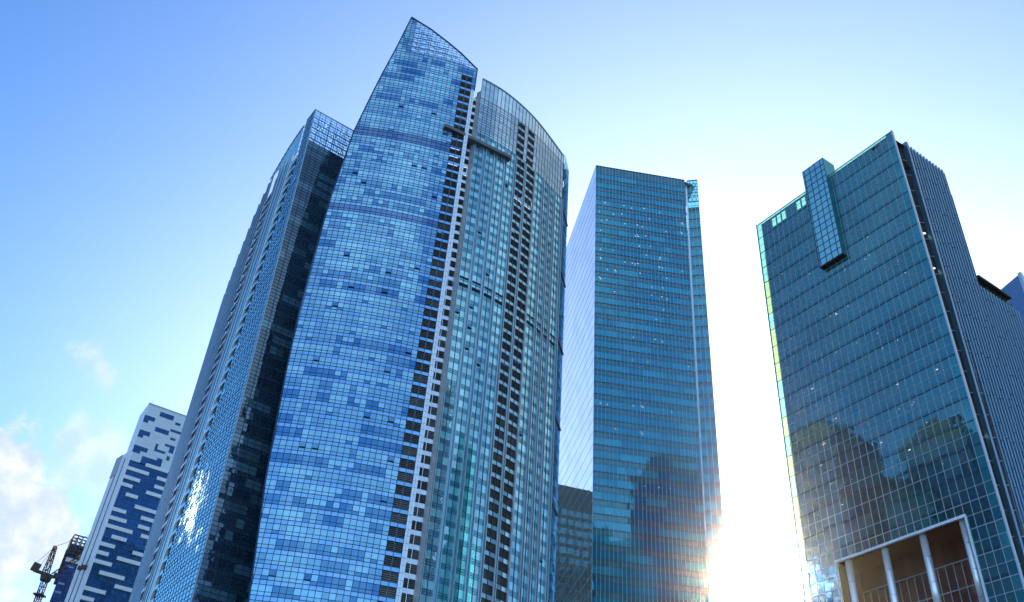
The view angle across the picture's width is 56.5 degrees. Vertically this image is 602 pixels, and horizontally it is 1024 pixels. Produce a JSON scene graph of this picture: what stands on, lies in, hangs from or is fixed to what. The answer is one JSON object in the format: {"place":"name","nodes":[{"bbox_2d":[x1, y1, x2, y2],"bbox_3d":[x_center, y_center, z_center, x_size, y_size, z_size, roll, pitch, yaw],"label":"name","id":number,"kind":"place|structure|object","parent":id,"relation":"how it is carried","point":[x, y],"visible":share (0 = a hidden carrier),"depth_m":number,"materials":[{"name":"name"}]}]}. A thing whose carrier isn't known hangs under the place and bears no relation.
{"place":"outdoors","nodes":[
{"label":"outdoors","id":0,"kind":"place"},
{"bbox_2d":[50,534,87,601],"bbox_3d":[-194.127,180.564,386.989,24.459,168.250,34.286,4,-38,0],"label":"unfinished tower","id":1,"kind":"structure","parent":0,"point":[62,581],"depth_m":416.82,"materials":[{"name":"blue glass"}]},
{"bbox_2d":[129,109,352,601],"bbox_3d":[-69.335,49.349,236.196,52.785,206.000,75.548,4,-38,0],"label":"glass tower","id":2,"kind":"structure","parent":0,"point":[201,544],"depth_m":224.45,"materials":[{"name":"blue glass"}]},
{"bbox_2d":[248,17,568,601],"bbox_3d":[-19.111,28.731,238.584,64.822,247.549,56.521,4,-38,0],"label":"glass tower","id":3,"kind":"structure","parent":0,"point":[414,452],"depth_m":225.77,"materials":[{"name":"blue glass"}]},
{"bbox_2d":[269,569,275,575],"bbox_3d":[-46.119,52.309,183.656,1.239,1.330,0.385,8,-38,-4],"label":"open window","id":4,"kind":"structure","parent":3,"relation":"in","point":[272,572],"depth_m":183.57,"materials":[{"name":"blue glass"}]},
{"bbox_2d":[299,442,305,447],"bbox_3d":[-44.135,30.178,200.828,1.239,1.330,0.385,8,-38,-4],"label":"open window","id":5,"kind":"structure","parent":3,"relation":"in","point":[302,444],"depth_m":200.73,"materials":[{"name":"blue glass"}]},
{"bbox_2d":[304,574,310,580],"bbox_3d":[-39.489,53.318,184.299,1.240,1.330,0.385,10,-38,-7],"label":"open window","id":6,"kind":"structure","parent":3,"relation":"in","point":[307,576],"depth_m":184.22,"materials":[{"name":"blue glass"}]},
{"bbox_2d":[312,443,318,448],"bbox_3d":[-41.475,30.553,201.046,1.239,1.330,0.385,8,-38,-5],"label":"open window","id":7,"kind":"structure","parent":3,"relation":"in","point":[315,446],"depth_m":200.98,"materials":[{"name":"blue glass"}]},
{"bbox_2d":[381,496,387,501],"bbox_3d":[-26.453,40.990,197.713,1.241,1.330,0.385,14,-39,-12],"label":"open window","id":8,"kind":"structure","parent":3,"relation":"in","point":[384,498],"depth_m":197.67,"materials":[{"name":"blue glass"}]},
{"bbox_2d":[388,456,393,461],"bbox_3d":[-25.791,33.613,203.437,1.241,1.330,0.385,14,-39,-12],"label":"open window","id":9,"kind":"structure","parent":3,"relation":"in","point":[390,458],"depth_m":203.34,"materials":[{"name":"blue glass"}]},
{"bbox_2d":[0,0,1023,601],"label":"sky","id":10,"kind":"structure","parent":0,"point":[142,142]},
{"bbox_2d":[554,165,729,601],"bbox_3d":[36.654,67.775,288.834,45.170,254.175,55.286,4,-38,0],"label":"office tower","id":11,"kind":"structure","parent":0,"point":[640,513],"depth_m":289.81,"materials":[{"name":"teal glass"}]},
{"bbox_2d":[689,213,699,218],"bbox_3d":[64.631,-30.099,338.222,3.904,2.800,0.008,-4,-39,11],"label":"strip window","id":12,"kind":"structure","parent":11,"relation":"in","point":[695,215],"depth_m":338.30,"materials":[{"name":"blue glass"}]},
{"bbox_2d":[689,222,699,227],"bbox_3d":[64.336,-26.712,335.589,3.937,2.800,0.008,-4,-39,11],"label":"strip window","id":13,"kind":"structure","parent":11,"relation":"in","point":[693,224],"depth_m":335.67,"materials":[{"name":"blue glass"}]},
{"bbox_2d":[690,231,700,236],"bbox_3d":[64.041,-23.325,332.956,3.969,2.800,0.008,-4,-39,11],"label":"strip window","id":14,"kind":"structure","parent":11,"relation":"in","point":[695,232],"depth_m":333.06,"materials":[{"name":"blue glass"}]},
{"bbox_2d":[690,240,701,245],"bbox_3d":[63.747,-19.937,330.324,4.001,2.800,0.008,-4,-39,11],"label":"strip window","id":15,"kind":"structure","parent":11,"relation":"in","point":[697,242],"depth_m":330.38,"materials":[{"name":"blue glass"}]},
{"bbox_2d":[691,249,702,255],"bbox_3d":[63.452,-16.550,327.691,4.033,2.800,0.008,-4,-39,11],"label":"strip window","id":16,"kind":"structure","parent":11,"relation":"in","point":[696,253],"depth_m":327.73,"materials":[{"name":"blue glass"}]},
{"bbox_2d":[691,259,702,264],"bbox_3d":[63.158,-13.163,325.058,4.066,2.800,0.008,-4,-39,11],"label":"strip window","id":17,"kind":"structure","parent":11,"relation":"in","point":[697,261],"depth_m":325.18,"materials":[{"name":"blue glass"}]},
{"bbox_2d":[692,268,703,274],"bbox_3d":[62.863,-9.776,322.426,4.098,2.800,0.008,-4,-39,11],"label":"strip window","id":18,"kind":"structure","parent":11,"relation":"in","point":[694,271],"depth_m":322.41,"materials":[{"name":"blue glass"}]},
{"bbox_2d":[692,278,704,284],"bbox_3d":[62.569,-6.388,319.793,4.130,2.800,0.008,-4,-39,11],"label":"strip window","id":19,"kind":"structure","parent":11,"relation":"in","point":[702,279],"depth_m":319.83,"materials":[{"name":"blue glass"}]},
{"bbox_2d":[693,288,704,294],"bbox_3d":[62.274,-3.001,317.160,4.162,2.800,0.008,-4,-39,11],"label":"strip window","id":20,"kind":"structure","parent":11,"relation":"in","point":[695,291],"depth_m":317.26,"materials":[{"name":"blue glass"}]},
{"bbox_2d":[694,298,705,304],"bbox_3d":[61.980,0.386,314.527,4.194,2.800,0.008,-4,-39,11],"label":"strip window","id":21,"kind":"structure","parent":11,"relation":"in","point":[700,301],"depth_m":314.56,"materials":[{"name":"blue glass"}]},
{"bbox_2d":[694,309,706,315],"bbox_3d":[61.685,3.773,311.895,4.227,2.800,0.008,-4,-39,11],"label":"strip window","id":22,"kind":"structure","parent":11,"relation":"in","point":[704,312],"depth_m":311.92,"materials":[{"name":"blue glass"}]},
{"bbox_2d":[695,319,707,326],"bbox_3d":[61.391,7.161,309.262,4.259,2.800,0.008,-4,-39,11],"label":"strip window","id":23,"kind":"structure","parent":11,"relation":"in","point":[697,322],"depth_m":309.31,"materials":[{"name":"blue glass"}]},
{"bbox_2d":[695,330,708,336],"bbox_3d":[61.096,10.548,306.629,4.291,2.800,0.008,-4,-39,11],"label":"strip window","id":24,"kind":"structure","parent":11,"relation":"in","point":[701,334],"depth_m":306.68,"materials":[{"name":"blue glass"}]},
{"bbox_2d":[696,341,708,347],"bbox_3d":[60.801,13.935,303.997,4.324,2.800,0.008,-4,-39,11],"label":"strip window","id":25,"kind":"structure","parent":11,"relation":"in","point":[704,344],"depth_m":304.07,"materials":[{"name":"blue glass"}]},
{"bbox_2d":[697,352,709,358],"bbox_3d":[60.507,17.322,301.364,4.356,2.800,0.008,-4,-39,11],"label":"strip window","id":26,"kind":"structure","parent":11,"relation":"in","point":[700,355],"depth_m":301.41,"materials":[{"name":"blue glass"}]},
{"bbox_2d":[697,363,710,370],"bbox_3d":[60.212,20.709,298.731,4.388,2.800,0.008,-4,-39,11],"label":"strip window","id":27,"kind":"structure","parent":11,"relation":"in","point":[700,367],"depth_m":298.80,"materials":[{"name":"blue glass"}]},
{"bbox_2d":[698,374,711,381],"bbox_3d":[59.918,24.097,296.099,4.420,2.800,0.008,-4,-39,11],"label":"strip window","id":28,"kind":"structure","parent":11,"relation":"in","point":[699,376],"depth_m":296.15,"materials":[{"name":"blue glass"}]},
{"bbox_2d":[699,386,712,393],"bbox_3d":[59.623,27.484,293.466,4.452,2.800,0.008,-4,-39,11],"label":"strip window","id":29,"kind":"structure","parent":11,"relation":"in","point":[707,388],"depth_m":293.53,"materials":[{"name":"blue glass"}]},
{"bbox_2d":[699,398,713,405],"bbox_3d":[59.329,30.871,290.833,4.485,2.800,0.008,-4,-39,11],"label":"strip window","id":30,"kind":"structure","parent":11,"relation":"in","point":[705,401],"depth_m":290.92,"materials":[{"name":"blue glass"}]},
{"bbox_2d":[700,410,714,417],"bbox_3d":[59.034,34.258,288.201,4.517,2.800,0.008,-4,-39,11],"label":"strip window","id":31,"kind":"structure","parent":11,"relation":"in","point":[707,414],"depth_m":288.20,"materials":[{"name":"blue glass"}]},
{"bbox_2d":[701,422,715,430],"bbox_3d":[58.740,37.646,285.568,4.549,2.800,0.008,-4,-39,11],"label":"strip window","id":32,"kind":"structure","parent":11,"relation":"in","point":[708,427],"depth_m":285.50,"materials":[{"name":"blue glass"}]},
{"bbox_2d":[701,435,716,442],"bbox_3d":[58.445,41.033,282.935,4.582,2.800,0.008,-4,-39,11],"label":"strip window","id":33,"kind":"structure","parent":11,"relation":"in","point":[703,437],"depth_m":283.01,"materials":[{"name":"blue glass"}]},
{"bbox_2d":[702,448,717,455],"bbox_3d":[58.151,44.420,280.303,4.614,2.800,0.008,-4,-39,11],"label":"strip window","id":34,"kind":"structure","parent":11,"relation":"in","point":[704,450],"depth_m":280.36,"materials":[{"name":"blue glass"}]},
{"bbox_2d":[703,461,718,468],"bbox_3d":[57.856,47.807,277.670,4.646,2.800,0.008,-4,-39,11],"label":"strip window","id":35,"kind":"structure","parent":11,"relation":"in","point":[706,464],"depth_m":277.74,"materials":[{"name":"blue glass"}]},
{"bbox_2d":[703,474,719,482],"bbox_3d":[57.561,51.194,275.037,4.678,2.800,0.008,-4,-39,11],"label":"strip window","id":36,"kind":"structure","parent":11,"relation":"in","point":[707,479],"depth_m":275.10,"materials":[{"name":"blue glass"}]},
{"bbox_2d":[704,487,720,495],"bbox_3d":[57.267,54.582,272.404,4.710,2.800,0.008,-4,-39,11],"label":"strip window","id":37,"kind":"structure","parent":11,"relation":"in","point":[706,490],"depth_m":272.43,"materials":[{"name":"blue glass"}]},
{"bbox_2d":[705,501,721,509],"bbox_3d":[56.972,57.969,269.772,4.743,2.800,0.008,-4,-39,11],"label":"strip window","id":38,"kind":"structure","parent":11,"relation":"in","point":[713,503],"depth_m":269.85,"materials":[{"name":"blue glass"}]},
{"bbox_2d":[706,515,722,523],"bbox_3d":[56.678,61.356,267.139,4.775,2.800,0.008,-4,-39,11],"label":"strip window","id":39,"kind":"structure","parent":11,"relation":"in","point":[714,517],"depth_m":267.19,"materials":[{"name":"blue glass"}]},
{"bbox_2d":[707,530,723,538],"bbox_3d":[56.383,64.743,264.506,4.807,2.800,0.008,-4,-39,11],"label":"strip window","id":40,"kind":"structure","parent":11,"relation":"in","point":[709,532],"depth_m":264.56,"materials":[{"name":"white glass"}]},
{"bbox_2d":[707,544,724,553],"bbox_3d":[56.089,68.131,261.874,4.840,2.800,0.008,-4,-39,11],"label":"strip window","id":41,"kind":"structure","parent":11,"relation":"in","point":[716,547],"depth_m":261.99,"materials":[{"name":"white glass"}]},
{"bbox_2d":[708,559,725,568],"bbox_3d":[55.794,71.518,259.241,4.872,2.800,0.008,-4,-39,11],"label":"strip window","id":42,"kind":"structure","parent":11,"relation":"in","point":[711,562],"depth_m":259.38,"materials":[{"name":"white glass"}]},
{"bbox_2d":[709,574,726,583],"bbox_3d":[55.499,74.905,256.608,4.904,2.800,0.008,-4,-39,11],"label":"strip window","id":43,"kind":"structure","parent":11,"relation":"in","point":[712,577],"depth_m":256.74,"materials":[{"name":"white glass"}]},
{"bbox_2d":[710,590,728,599],"bbox_3d":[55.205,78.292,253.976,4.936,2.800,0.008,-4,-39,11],"label":"strip window","id":44,"kind":"structure","parent":11,"relation":"in","point":[713,593],"depth_m":254.06,"materials":[{"name":"white glass"}]},
{"bbox_2d":[756,130,1023,601],"bbox_3d":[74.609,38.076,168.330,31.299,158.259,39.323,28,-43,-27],"label":"office tower","id":45,"kind":"structure","parent":0,"point":[896,330],"depth_m":172.03,"materials":[{"name":"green glass"}]},
{"bbox_2d":[860,537,978,601],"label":"recess window","id":46,"kind":"structure","parent":45,"relation":"in","point":[952,551],"depth_m":155.68,"materials":[{"name":"brown glass"}]},
{"bbox_2d":[979,282,1014,308],"bbox_3d":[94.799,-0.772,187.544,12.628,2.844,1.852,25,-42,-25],"label":"hedge","id":47,"kind":"object","parent":45,"relation":"on","point":[995,295],"visible":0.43,"depth_m":187.71,"materials":[{"name":"green plant"}]},
{"bbox_2d":[1001,272,1023,331],"bbox_3d":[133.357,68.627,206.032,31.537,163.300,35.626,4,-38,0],"label":"office tower","id":48,"kind":"structure","parent":0,"point":[1014,288],"depth_m":241.53,"materials":[{"name":"blue glass"}]},
{"label":"ground","id":49,"kind":"structure","parent":0,"visible":0},
{"bbox_2d":[30,535,88,601],"bbox_3d":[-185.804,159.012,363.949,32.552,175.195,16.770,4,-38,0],"label":"tower crane","id":50,"kind":"object","parent":49,"relation":"on","point":[46,578],"visible":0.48,"depth_m":392.89,"materials":[{"name":"metal"}]},
{"bbox_2d":[64,401,185,601],"bbox_3d":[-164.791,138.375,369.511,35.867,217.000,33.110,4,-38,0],"label":"apartment tower","id":51,"kind":"structure","parent":49,"relation":"on","point":[116,543],"depth_m":395.21,"materials":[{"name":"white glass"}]},
{"bbox_2d":[77,557,89,570],"bbox_3d":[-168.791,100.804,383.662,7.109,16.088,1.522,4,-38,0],"label":"cradle","id":52,"kind":"object","parent":51,"relation":"hanging from","point":[82,567],"visible":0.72,"depth_m":378.97,"materials":[{"name":"metal"}]},
{"bbox_2d":[132,444,147,453],"bbox_3d":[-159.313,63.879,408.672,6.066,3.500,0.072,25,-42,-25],"label":"window","id":53,"kind":"structure","parent":51,"relation":"in","point":[137,449],"depth_m":408.47,"materials":[{"name":"blue glass"}]},
{"bbox_2d":[138,429,149,437],"bbox_3d":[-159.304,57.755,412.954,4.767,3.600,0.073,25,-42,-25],"label":"window","id":54,"kind":"structure","parent":51,"relation":"in","point":[141,432],"depth_m":413.08,"materials":[{"name":"blue glass"}]},
{"bbox_2d":[143,415,154,422],"bbox_3d":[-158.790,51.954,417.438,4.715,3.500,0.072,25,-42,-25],"label":"window","id":55,"kind":"structure","parent":51,"relation":"in","point":[146,418],"depth_m":417.49,"materials":[{"name":"blue glass"}]},
{"bbox_2d":[140,456,162,466],"bbox_3d":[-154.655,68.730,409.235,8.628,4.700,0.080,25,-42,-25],"label":"window","id":56,"kind":"structure","parent":51,"relation":"in","point":[144,460],"depth_m":409.27,"materials":[{"name":"blue glass"}]},
{"bbox_2d":[154,443,164,453],"bbox_3d":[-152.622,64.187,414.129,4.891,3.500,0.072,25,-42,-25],"label":"window","id":57,"kind":"structure","parent":51,"relation":"in","point":[156,446],"depth_m":413.58,"materials":[{"name":"blue glass"}]},
{"bbox_2d":[155,427,168,434],"bbox_3d":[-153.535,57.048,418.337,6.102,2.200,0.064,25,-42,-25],"label":"window","id":58,"kind":"structure","parent":51,"relation":"in","point":[157,429],"depth_m":418.36,"materials":[{"name":"blue glass"}]},
{"bbox_2d":[160,412,173,420],"bbox_3d":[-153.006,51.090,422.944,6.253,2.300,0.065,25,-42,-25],"label":"window","id":59,"kind":"structure","parent":51,"relation":"in","point":[164,415],"depth_m":422.93,"materials":[{"name":"blue glass"}]},
{"bbox_2d":[165,444,174,453],"bbox_3d":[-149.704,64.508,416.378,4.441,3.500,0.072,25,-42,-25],"label":"window","id":60,"kind":"structure","parent":51,"relation":"in","point":[171,450],"depth_m":416.83,"materials":[{"name":"blue glass"}]}
]}

